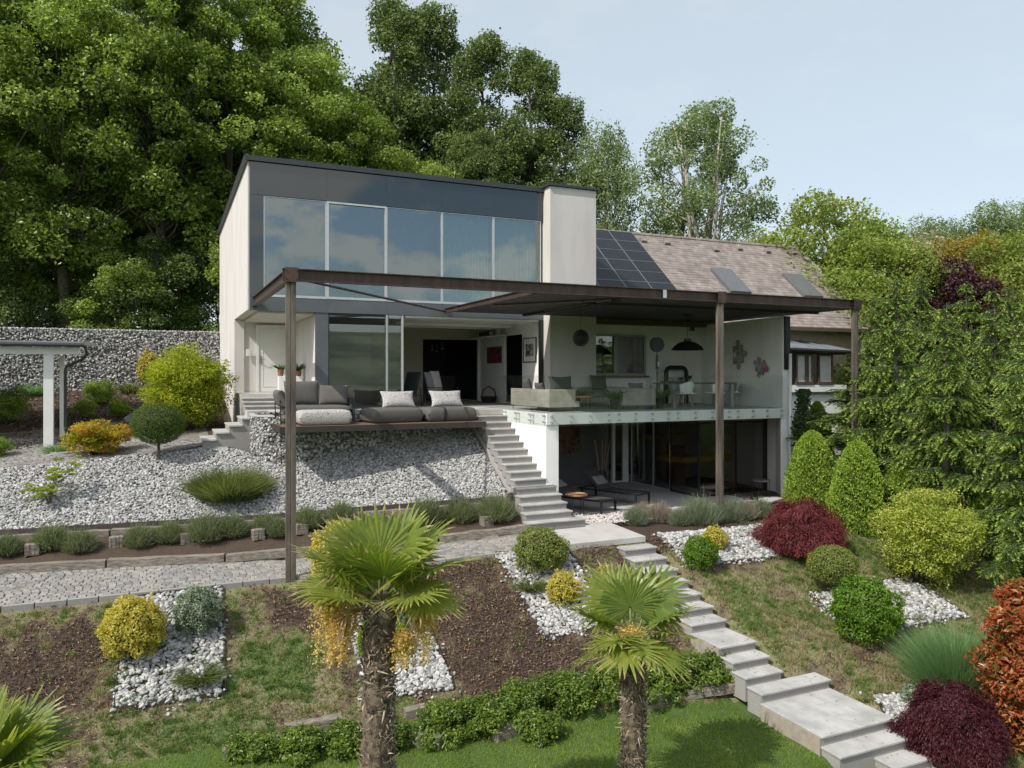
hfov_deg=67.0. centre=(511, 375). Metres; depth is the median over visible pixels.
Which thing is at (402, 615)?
ball shrub
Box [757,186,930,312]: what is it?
broadleaf tree
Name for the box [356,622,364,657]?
ball shrub
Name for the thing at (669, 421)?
window
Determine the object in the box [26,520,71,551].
lavender plant
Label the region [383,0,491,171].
broadleaf tree
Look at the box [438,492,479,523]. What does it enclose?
lavender plant
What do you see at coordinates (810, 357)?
window
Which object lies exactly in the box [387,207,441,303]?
window
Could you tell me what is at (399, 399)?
patterned pillow
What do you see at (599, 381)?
scatter cushion
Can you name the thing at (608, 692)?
hedge shrub
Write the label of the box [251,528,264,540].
timber sleeper
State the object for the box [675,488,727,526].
lavender plant
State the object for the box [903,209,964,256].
broadleaf tree
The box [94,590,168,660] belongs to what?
ball shrub
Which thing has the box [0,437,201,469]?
driveway
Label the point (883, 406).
spruce tree
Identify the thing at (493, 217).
window
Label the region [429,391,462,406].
patterned pillow
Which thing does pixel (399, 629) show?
ball shrub
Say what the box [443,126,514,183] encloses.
broadleaf tree
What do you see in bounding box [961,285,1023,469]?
spruce tree
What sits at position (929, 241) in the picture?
broadleaf tree
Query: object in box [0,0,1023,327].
sky
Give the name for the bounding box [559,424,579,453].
wall canvas
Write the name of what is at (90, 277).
broadleaf tree
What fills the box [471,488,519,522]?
lavender plant
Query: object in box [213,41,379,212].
broadleaf tree
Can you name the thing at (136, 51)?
broadleaf tree
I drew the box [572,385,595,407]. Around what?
potted plant
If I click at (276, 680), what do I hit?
weeds
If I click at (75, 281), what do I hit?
woodland bush
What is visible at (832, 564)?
shrub
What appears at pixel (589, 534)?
landing
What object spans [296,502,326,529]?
lavender plant
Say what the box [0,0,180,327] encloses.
broadleaf tree
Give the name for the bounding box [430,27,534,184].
broadleaf tree
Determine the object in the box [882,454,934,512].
columnar thuja
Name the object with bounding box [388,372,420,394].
lounge chair
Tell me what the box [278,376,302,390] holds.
plant bench
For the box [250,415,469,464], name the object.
stone gabion
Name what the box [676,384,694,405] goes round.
dining chair
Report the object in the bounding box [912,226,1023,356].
broadleaf tree
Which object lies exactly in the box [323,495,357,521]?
lavender plant
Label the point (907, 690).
ball shrub
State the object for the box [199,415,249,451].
side steps
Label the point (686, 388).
dining chair
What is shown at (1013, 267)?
broadleaf tree
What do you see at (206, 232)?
broadleaf tree
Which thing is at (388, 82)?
broadleaf tree
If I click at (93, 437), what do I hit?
acer shrub
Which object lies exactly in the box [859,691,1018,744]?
gravel bed
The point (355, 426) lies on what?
wooden deck
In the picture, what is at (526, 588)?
grass clump
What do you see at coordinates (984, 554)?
columnar thuja
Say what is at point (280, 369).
potted plant
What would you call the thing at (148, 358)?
ball shrub
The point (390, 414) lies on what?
square pouf
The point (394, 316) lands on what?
window
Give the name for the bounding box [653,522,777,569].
gravel bed
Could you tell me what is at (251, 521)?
timber sleeper
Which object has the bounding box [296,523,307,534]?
timber sleeper
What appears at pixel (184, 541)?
timber sleeper
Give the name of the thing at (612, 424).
window
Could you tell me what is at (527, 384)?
scatter cushion
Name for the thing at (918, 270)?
broadleaf tree
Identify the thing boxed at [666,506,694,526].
lavender plant
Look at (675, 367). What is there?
black arch
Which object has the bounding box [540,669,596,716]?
hedge shrub
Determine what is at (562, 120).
broadleaf tree
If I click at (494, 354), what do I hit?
framed picture
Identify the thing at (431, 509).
lavender plant
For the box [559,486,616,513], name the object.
sun lounger
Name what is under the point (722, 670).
hedge shrub
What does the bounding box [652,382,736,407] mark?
dining table
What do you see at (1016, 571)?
columnar thuja
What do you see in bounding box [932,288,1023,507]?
spruce tree
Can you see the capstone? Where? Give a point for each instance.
(260, 415)
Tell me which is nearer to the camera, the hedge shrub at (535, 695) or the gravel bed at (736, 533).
the hedge shrub at (535, 695)
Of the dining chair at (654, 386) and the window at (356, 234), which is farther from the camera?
the dining chair at (654, 386)
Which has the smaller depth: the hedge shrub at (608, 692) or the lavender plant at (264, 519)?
the hedge shrub at (608, 692)
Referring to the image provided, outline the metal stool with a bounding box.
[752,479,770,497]
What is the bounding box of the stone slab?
[758,496,782,502]
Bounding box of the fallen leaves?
[7,434,926,757]
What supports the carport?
on the ground at (246, 543)
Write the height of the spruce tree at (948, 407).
6.492 m
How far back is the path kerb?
14.32 m
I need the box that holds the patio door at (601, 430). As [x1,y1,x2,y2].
[594,423,608,481]
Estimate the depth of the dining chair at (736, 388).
24.47 m
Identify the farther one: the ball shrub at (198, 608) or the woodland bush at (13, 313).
the woodland bush at (13, 313)
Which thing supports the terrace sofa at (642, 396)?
on the modern house at (279, 214)
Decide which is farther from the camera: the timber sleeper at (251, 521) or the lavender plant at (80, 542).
the timber sleeper at (251, 521)
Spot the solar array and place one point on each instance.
(624, 259)
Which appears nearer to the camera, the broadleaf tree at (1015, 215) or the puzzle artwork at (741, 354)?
the puzzle artwork at (741, 354)
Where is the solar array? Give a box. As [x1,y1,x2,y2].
[596,229,676,289]
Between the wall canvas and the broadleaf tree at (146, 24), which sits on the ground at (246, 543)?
the broadleaf tree at (146, 24)
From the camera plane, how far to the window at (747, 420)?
24.04 m
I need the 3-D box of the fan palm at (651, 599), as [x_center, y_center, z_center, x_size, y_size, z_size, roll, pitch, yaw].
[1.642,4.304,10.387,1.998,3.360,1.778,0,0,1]
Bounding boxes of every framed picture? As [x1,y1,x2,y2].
[487,346,501,362]
[523,337,536,362]
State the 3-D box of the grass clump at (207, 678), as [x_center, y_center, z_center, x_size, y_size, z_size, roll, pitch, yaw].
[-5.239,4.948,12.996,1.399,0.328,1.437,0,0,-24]
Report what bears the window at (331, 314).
in the modern house at (279, 214)
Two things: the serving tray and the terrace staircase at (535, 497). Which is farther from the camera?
the serving tray
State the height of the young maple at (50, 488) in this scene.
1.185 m
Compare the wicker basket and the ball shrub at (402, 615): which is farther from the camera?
the wicker basket
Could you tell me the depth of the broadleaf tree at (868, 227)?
32.85 m
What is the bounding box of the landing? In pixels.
[532,521,645,548]
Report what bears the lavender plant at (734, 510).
on the ground at (246, 543)
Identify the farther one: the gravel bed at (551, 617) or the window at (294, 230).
the window at (294, 230)
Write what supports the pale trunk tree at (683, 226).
on the ground at (246, 543)
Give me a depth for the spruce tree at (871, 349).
28.42 m
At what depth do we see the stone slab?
22.63 m
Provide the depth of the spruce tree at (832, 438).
22.65 m
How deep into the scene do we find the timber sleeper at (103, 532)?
17.26 m
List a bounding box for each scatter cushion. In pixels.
[522,378,531,388]
[534,383,544,388]
[548,376,571,388]
[590,375,606,389]
[628,383,642,387]
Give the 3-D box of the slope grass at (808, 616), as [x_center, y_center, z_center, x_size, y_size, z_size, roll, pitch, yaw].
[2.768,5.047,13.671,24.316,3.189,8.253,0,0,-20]
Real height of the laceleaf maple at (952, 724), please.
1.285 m
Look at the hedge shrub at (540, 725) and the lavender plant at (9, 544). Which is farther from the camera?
the lavender plant at (9, 544)
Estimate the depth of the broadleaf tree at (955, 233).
69.41 m
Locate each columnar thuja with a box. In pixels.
[781,430,834,510]
[805,400,835,463]
[824,440,888,537]
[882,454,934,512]
[935,475,974,513]
[968,492,1012,560]
[990,516,1023,577]
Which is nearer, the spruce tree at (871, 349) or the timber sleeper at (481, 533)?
the timber sleeper at (481, 533)
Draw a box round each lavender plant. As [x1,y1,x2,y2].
[0,532,26,556]
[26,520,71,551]
[57,526,100,553]
[119,513,157,548]
[147,517,187,544]
[176,507,228,542]
[216,505,251,538]
[248,511,277,531]
[258,512,284,537]
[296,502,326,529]
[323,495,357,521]
[401,492,450,526]
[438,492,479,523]
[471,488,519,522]
[620,504,652,525]
[631,497,650,510]
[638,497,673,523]
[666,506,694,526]
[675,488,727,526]
[713,494,758,523]
[729,497,761,520]
[749,495,774,517]
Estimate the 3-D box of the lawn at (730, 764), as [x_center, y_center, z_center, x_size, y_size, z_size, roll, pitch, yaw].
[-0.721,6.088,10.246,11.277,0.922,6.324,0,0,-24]
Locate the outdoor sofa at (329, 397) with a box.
[273,381,354,424]
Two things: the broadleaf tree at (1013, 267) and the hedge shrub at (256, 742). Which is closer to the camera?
the hedge shrub at (256, 742)
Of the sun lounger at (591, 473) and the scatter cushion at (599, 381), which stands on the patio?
the sun lounger at (591, 473)
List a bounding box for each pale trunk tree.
[630,96,784,239]
[630,114,753,239]
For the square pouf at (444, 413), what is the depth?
20.98 m
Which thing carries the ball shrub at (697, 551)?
on the ground at (246, 543)
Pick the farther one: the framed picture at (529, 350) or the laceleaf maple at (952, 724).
the framed picture at (529, 350)
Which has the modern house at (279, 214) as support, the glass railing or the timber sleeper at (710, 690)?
the glass railing
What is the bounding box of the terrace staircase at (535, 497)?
[475,415,585,530]
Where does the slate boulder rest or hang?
on the ground at (246, 543)
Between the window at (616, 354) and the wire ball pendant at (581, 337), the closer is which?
the wire ball pendant at (581, 337)
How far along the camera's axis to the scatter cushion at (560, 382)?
20.78 m
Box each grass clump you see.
[15,383,55,395]
[37,441,69,453]
[116,380,142,393]
[158,658,239,689]
[169,462,283,502]
[508,572,548,593]
[873,613,1012,700]
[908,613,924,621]
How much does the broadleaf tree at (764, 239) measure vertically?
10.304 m
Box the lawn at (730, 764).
[98,697,834,767]
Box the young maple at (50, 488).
[19,455,82,504]
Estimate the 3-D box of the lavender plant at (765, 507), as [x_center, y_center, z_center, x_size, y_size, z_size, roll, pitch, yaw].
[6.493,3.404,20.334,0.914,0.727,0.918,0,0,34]
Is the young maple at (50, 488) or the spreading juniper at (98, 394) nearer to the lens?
the young maple at (50, 488)
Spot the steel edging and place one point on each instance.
(156, 523)
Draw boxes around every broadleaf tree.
[0,0,99,260]
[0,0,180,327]
[3,0,103,327]
[10,167,131,281]
[22,0,182,321]
[40,181,126,285]
[44,0,258,312]
[108,24,272,327]
[132,0,310,257]
[197,0,351,174]
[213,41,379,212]
[308,105,429,173]
[346,0,447,171]
[365,72,430,157]
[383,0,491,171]
[397,156,465,177]
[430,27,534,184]
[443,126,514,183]
[487,43,574,186]
[524,92,611,223]
[568,110,649,232]
[718,228,755,241]
[743,231,829,276]
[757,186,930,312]
[786,212,949,393]
[814,232,997,449]
[859,251,1023,442]
[864,229,978,345]
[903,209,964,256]
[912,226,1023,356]
[924,211,991,265]
[927,227,1023,428]
[959,195,1023,266]
[998,198,1023,239]
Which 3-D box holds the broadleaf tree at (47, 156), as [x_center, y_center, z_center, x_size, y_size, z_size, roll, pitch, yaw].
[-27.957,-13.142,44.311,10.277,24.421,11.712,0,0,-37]
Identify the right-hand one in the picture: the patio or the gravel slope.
the patio
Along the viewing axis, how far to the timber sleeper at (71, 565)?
15.86 m
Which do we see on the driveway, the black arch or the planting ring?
the planting ring
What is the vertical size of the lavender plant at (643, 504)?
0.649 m
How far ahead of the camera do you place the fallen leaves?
16.65 m
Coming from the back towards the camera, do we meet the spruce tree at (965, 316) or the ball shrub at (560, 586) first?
the spruce tree at (965, 316)
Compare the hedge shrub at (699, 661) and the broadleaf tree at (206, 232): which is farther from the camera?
the broadleaf tree at (206, 232)
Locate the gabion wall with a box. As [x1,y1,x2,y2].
[0,327,219,394]
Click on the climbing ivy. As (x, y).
(802, 404)
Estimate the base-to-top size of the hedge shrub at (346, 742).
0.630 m
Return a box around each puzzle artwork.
[733,340,746,368]
[753,357,767,377]
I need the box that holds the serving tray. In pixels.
[660,379,683,382]
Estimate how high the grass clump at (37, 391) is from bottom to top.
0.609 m
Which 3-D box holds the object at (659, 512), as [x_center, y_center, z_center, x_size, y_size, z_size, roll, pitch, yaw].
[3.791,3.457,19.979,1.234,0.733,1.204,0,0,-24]
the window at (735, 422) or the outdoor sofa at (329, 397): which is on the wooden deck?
the outdoor sofa at (329, 397)
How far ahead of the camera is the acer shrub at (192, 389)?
22.74 m
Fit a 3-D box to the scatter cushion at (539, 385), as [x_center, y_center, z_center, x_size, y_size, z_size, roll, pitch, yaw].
[0.773,0.330,21.452,0.196,0.271,0.520,0,0,-24]
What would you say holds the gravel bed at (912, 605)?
on the ground at (246, 543)
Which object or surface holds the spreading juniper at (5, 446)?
on the ground at (246, 543)
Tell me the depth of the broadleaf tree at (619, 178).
45.55 m
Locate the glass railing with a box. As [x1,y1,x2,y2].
[503,409,783,426]
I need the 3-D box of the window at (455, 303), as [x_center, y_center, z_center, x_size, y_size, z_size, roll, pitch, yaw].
[-1.371,-3.575,23.909,1.699,2.790,0.070,0,0,-24]
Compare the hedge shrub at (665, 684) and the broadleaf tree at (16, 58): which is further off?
the broadleaf tree at (16, 58)
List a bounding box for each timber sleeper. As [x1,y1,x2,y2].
[0,529,110,540]
[0,559,106,574]
[25,542,38,556]
[107,553,224,567]
[109,535,123,548]
[111,524,188,535]
[180,532,193,545]
[222,733,283,760]
[226,546,318,562]
[242,514,323,526]
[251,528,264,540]
[284,713,342,734]
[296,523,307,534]
[326,508,411,518]
[403,703,426,720]
[407,730,443,750]
[439,524,530,542]
[479,515,493,526]
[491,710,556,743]
[644,690,675,711]
[685,682,734,699]
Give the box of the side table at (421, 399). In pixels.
[413,395,425,406]
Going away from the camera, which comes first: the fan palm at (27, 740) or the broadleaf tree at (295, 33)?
the fan palm at (27, 740)
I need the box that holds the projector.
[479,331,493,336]
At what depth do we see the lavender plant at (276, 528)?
17.63 m
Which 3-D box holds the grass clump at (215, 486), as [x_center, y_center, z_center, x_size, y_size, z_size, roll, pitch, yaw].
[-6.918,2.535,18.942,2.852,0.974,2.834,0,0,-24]
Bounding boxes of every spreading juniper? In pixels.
[0,384,35,423]
[0,436,17,455]
[70,399,99,417]
[79,379,116,403]
[106,398,134,417]
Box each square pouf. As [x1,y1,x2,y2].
[359,407,423,422]
[419,406,476,421]
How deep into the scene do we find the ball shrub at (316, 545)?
15.22 m
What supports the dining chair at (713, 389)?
on the modern house at (279, 214)
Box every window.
[263,196,325,298]
[326,201,386,301]
[328,313,385,407]
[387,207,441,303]
[387,315,401,390]
[442,212,492,304]
[493,217,540,296]
[596,334,648,376]
[611,423,624,482]
[631,422,652,486]
[653,421,669,490]
[670,420,699,496]
[699,421,736,496]
[736,420,763,493]
[794,354,806,384]
[807,354,813,383]
[817,354,832,383]
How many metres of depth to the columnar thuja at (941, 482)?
19.88 m
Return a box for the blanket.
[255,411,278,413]
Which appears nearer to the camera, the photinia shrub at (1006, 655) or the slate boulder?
the photinia shrub at (1006, 655)
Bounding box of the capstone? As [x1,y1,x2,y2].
[249,413,274,416]
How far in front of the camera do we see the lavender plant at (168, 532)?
17.14 m
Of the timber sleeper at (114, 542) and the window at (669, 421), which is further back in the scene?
the window at (669, 421)
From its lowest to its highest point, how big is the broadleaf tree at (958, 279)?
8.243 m
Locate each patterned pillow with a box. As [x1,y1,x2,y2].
[380,391,415,406]
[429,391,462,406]
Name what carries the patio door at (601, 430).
in the modern house at (279, 214)
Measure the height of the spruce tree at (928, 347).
7.628 m
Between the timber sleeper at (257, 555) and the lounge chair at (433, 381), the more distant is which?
the lounge chair at (433, 381)
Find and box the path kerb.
[0,551,514,612]
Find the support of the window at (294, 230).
in the modern house at (279, 214)
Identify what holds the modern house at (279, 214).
on the ground at (246, 543)
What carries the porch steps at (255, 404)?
on the modern house at (279, 214)
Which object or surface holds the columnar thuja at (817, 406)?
on the ground at (246, 543)
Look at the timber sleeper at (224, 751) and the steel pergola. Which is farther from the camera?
the steel pergola
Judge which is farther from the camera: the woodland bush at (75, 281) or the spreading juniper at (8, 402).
the woodland bush at (75, 281)
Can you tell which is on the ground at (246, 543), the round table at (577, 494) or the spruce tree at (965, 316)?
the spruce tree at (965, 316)
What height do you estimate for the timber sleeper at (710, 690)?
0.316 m
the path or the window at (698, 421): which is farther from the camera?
the window at (698, 421)
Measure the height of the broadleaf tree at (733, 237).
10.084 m
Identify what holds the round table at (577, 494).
on the patio gravel
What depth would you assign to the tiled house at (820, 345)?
29.74 m
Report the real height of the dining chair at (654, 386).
0.802 m
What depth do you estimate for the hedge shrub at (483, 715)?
12.49 m
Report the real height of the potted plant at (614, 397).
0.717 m
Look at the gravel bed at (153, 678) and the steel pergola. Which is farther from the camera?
the steel pergola
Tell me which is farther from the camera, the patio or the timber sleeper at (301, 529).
the patio
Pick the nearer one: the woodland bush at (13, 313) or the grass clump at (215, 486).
the grass clump at (215, 486)
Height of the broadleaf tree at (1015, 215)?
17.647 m
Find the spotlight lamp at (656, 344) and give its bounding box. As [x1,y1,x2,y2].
[650,337,663,408]
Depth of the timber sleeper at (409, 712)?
12.83 m
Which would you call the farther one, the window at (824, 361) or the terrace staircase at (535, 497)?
the window at (824, 361)
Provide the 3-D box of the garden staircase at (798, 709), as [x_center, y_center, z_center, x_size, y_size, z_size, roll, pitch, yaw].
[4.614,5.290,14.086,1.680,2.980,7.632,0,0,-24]
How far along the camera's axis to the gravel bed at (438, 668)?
13.58 m
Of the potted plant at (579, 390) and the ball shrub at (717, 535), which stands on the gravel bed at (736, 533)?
the ball shrub at (717, 535)
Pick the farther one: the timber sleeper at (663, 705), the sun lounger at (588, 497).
the sun lounger at (588, 497)
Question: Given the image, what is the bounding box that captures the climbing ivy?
[789,388,811,450]
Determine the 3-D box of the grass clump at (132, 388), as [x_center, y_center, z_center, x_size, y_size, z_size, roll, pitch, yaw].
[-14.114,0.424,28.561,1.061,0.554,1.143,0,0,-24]
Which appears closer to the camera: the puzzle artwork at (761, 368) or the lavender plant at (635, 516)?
the lavender plant at (635, 516)
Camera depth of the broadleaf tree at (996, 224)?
67.17 m
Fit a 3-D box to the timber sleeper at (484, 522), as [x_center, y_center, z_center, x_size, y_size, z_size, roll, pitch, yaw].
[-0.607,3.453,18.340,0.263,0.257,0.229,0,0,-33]
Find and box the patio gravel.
[572,507,682,522]
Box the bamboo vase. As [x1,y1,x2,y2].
[594,439,610,478]
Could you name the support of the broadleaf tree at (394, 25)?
on the ground at (246, 543)
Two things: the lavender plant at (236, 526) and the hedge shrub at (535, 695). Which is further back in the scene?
the lavender plant at (236, 526)
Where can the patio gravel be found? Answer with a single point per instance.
(594, 517)
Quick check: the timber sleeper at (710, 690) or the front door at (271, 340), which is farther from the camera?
the front door at (271, 340)
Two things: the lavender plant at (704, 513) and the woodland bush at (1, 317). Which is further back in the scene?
the woodland bush at (1, 317)
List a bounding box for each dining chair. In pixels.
[650,381,666,405]
[674,381,694,407]
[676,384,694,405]
[705,383,724,407]
[724,381,739,405]
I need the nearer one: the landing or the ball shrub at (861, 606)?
the ball shrub at (861, 606)
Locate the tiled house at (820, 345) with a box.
[596,228,881,463]
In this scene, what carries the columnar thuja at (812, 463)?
on the ground at (246, 543)
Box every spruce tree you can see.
[785,356,925,501]
[833,296,926,449]
[835,275,959,502]
[865,278,964,482]
[880,302,1014,539]
[886,281,1008,476]
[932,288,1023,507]
[958,287,1023,591]
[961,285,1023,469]
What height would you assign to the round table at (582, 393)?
0.480 m
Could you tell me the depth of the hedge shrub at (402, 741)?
12.10 m
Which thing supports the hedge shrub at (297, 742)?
on the ground at (246, 543)
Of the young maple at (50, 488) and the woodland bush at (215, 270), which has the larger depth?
the woodland bush at (215, 270)
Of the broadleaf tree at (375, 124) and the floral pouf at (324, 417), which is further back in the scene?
the broadleaf tree at (375, 124)
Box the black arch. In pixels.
[664,365,687,403]
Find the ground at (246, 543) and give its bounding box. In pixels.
[0,385,1023,767]
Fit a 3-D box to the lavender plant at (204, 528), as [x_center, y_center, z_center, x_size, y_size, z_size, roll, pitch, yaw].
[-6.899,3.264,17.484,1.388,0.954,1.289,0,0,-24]
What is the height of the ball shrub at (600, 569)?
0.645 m
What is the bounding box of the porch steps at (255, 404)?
[241,397,279,416]
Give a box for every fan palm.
[0,682,90,767]
[286,503,480,767]
[561,557,703,767]
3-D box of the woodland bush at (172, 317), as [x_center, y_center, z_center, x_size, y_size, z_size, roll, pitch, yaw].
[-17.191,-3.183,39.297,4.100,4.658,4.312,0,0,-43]
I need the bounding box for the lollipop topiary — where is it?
[128,402,187,462]
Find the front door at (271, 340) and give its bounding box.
[259,328,284,391]
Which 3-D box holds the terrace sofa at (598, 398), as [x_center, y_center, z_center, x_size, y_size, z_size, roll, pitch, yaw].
[2.692,0.670,24.717,1.600,0.600,0.950,0,0,-24]
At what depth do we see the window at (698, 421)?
23.56 m
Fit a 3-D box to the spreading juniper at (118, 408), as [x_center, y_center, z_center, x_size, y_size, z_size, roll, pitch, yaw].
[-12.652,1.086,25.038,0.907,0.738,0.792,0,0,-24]
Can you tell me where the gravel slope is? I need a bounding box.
[0,428,506,529]
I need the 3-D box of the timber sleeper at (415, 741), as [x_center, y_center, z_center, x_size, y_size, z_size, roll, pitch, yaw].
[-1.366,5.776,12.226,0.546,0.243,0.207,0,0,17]
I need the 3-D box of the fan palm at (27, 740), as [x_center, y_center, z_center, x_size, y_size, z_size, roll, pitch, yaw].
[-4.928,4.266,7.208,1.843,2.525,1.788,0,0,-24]
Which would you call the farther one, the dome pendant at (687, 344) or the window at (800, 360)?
the window at (800, 360)
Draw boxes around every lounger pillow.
[559,479,567,487]
[592,475,607,484]
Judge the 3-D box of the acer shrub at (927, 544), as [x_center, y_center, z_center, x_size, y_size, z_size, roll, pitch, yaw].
[9.228,3.636,17.315,2.485,2.302,2.424,0,0,-43]
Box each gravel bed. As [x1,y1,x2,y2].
[109,582,234,716]
[346,607,460,700]
[495,547,607,639]
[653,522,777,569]
[809,575,968,639]
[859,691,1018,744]
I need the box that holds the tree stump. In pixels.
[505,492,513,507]
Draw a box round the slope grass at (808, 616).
[0,525,1023,767]
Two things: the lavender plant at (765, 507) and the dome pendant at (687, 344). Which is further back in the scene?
the dome pendant at (687, 344)
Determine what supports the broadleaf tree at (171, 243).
on the ground at (246, 543)
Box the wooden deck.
[272,420,485,432]
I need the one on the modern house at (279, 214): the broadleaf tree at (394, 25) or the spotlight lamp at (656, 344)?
the spotlight lamp at (656, 344)
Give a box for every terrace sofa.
[511,388,579,411]
[573,387,625,402]
[607,388,655,409]
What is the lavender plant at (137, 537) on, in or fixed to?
on the ground at (246, 543)
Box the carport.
[0,340,94,446]
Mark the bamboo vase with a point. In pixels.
(602, 472)
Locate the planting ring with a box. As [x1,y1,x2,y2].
[50,451,76,454]
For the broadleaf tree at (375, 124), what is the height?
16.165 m
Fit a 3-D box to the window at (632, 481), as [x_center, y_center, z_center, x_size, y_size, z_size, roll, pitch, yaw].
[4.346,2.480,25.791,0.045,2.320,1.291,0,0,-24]
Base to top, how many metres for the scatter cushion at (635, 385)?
0.329 m
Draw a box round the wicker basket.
[480,386,496,402]
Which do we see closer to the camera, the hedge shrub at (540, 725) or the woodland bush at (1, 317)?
the hedge shrub at (540, 725)
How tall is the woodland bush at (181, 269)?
6.461 m
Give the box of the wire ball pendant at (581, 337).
[573,330,588,345]
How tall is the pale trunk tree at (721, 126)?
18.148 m
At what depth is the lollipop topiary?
19.49 m
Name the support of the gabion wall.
on the ground at (246, 543)
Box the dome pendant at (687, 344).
[671,314,703,350]
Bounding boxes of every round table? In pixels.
[565,492,587,515]
[575,396,591,409]
[581,392,593,408]
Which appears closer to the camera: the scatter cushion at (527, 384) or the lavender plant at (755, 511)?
the lavender plant at (755, 511)
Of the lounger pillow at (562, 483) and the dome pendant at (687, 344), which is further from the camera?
the dome pendant at (687, 344)
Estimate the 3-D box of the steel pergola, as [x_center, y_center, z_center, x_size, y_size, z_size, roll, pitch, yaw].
[1.325,1.080,21.676,15.910,6.480,6.650,0,0,-24]
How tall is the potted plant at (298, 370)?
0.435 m
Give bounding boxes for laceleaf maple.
[746,494,851,557]
[886,677,1015,767]
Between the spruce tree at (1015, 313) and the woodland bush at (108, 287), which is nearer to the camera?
the spruce tree at (1015, 313)
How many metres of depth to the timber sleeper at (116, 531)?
17.39 m
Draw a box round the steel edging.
[0,496,500,534]
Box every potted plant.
[271,364,284,375]
[296,363,304,375]
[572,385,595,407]
[591,385,634,409]
[651,386,677,408]
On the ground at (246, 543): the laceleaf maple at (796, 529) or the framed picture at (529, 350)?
the laceleaf maple at (796, 529)
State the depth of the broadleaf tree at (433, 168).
44.97 m
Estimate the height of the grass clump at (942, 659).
1.445 m
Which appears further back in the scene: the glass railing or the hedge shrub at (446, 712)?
the glass railing
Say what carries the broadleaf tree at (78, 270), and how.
on the ground at (246, 543)
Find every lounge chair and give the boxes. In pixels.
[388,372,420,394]
[422,371,457,404]
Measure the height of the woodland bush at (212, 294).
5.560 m
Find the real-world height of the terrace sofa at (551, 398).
0.600 m
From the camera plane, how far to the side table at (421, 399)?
22.49 m
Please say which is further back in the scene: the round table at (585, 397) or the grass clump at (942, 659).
the round table at (585, 397)
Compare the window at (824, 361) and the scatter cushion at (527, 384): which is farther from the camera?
the window at (824, 361)
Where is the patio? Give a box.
[561,481,751,514]
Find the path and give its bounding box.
[0,534,528,606]
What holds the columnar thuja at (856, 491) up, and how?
on the ground at (246, 543)
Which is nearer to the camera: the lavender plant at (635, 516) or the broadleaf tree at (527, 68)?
the lavender plant at (635, 516)
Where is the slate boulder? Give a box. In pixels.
[124,406,145,422]
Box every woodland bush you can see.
[0,255,116,328]
[0,258,76,327]
[0,283,20,326]
[47,278,101,328]
[52,249,170,329]
[81,232,213,330]
[138,277,214,330]
[175,261,219,331]
[202,241,219,331]
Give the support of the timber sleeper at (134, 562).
on the ground at (246, 543)
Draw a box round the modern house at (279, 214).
[217,154,791,496]
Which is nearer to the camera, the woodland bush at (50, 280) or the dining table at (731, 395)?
the dining table at (731, 395)
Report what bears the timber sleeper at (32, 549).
on the ground at (246, 543)
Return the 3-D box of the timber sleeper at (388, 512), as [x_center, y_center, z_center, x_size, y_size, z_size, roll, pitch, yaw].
[-3.363,3.361,18.714,2.208,0.245,0.190,0,0,-12]
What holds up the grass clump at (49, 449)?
in the planting ring
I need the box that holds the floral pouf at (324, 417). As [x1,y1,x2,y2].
[296,409,351,424]
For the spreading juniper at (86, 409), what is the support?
on the ground at (246, 543)
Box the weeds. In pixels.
[38,516,967,730]
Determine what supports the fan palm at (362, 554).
on the ground at (246, 543)
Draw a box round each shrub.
[57,419,134,455]
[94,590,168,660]
[135,349,160,380]
[136,341,239,430]
[169,583,225,635]
[221,730,282,765]
[257,721,331,767]
[305,519,373,587]
[319,714,362,760]
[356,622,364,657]
[390,714,417,753]
[395,601,411,627]
[395,622,410,657]
[405,696,470,751]
[455,689,519,739]
[494,673,557,719]
[508,707,568,748]
[511,525,570,574]
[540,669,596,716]
[545,568,583,605]
[577,662,622,704]
[593,563,616,580]
[642,664,688,708]
[662,646,722,691]
[680,535,720,570]
[695,646,739,683]
[701,524,730,548]
[805,544,860,588]
[826,572,908,645]
[863,487,988,593]
[900,683,917,702]
[964,577,1023,756]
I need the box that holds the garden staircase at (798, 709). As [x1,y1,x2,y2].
[617,543,934,767]
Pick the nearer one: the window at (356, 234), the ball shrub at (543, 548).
the ball shrub at (543, 548)
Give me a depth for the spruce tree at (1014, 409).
17.59 m
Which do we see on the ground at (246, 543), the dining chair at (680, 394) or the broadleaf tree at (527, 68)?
the broadleaf tree at (527, 68)
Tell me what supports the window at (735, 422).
in the modern house at (279, 214)
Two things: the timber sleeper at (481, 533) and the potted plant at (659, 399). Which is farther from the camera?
the potted plant at (659, 399)
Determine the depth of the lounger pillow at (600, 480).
22.62 m
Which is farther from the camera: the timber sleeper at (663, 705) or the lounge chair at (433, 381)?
the lounge chair at (433, 381)
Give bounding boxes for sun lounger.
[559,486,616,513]
[577,468,650,503]
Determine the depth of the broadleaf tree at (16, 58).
35.59 m
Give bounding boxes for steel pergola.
[252,267,861,582]

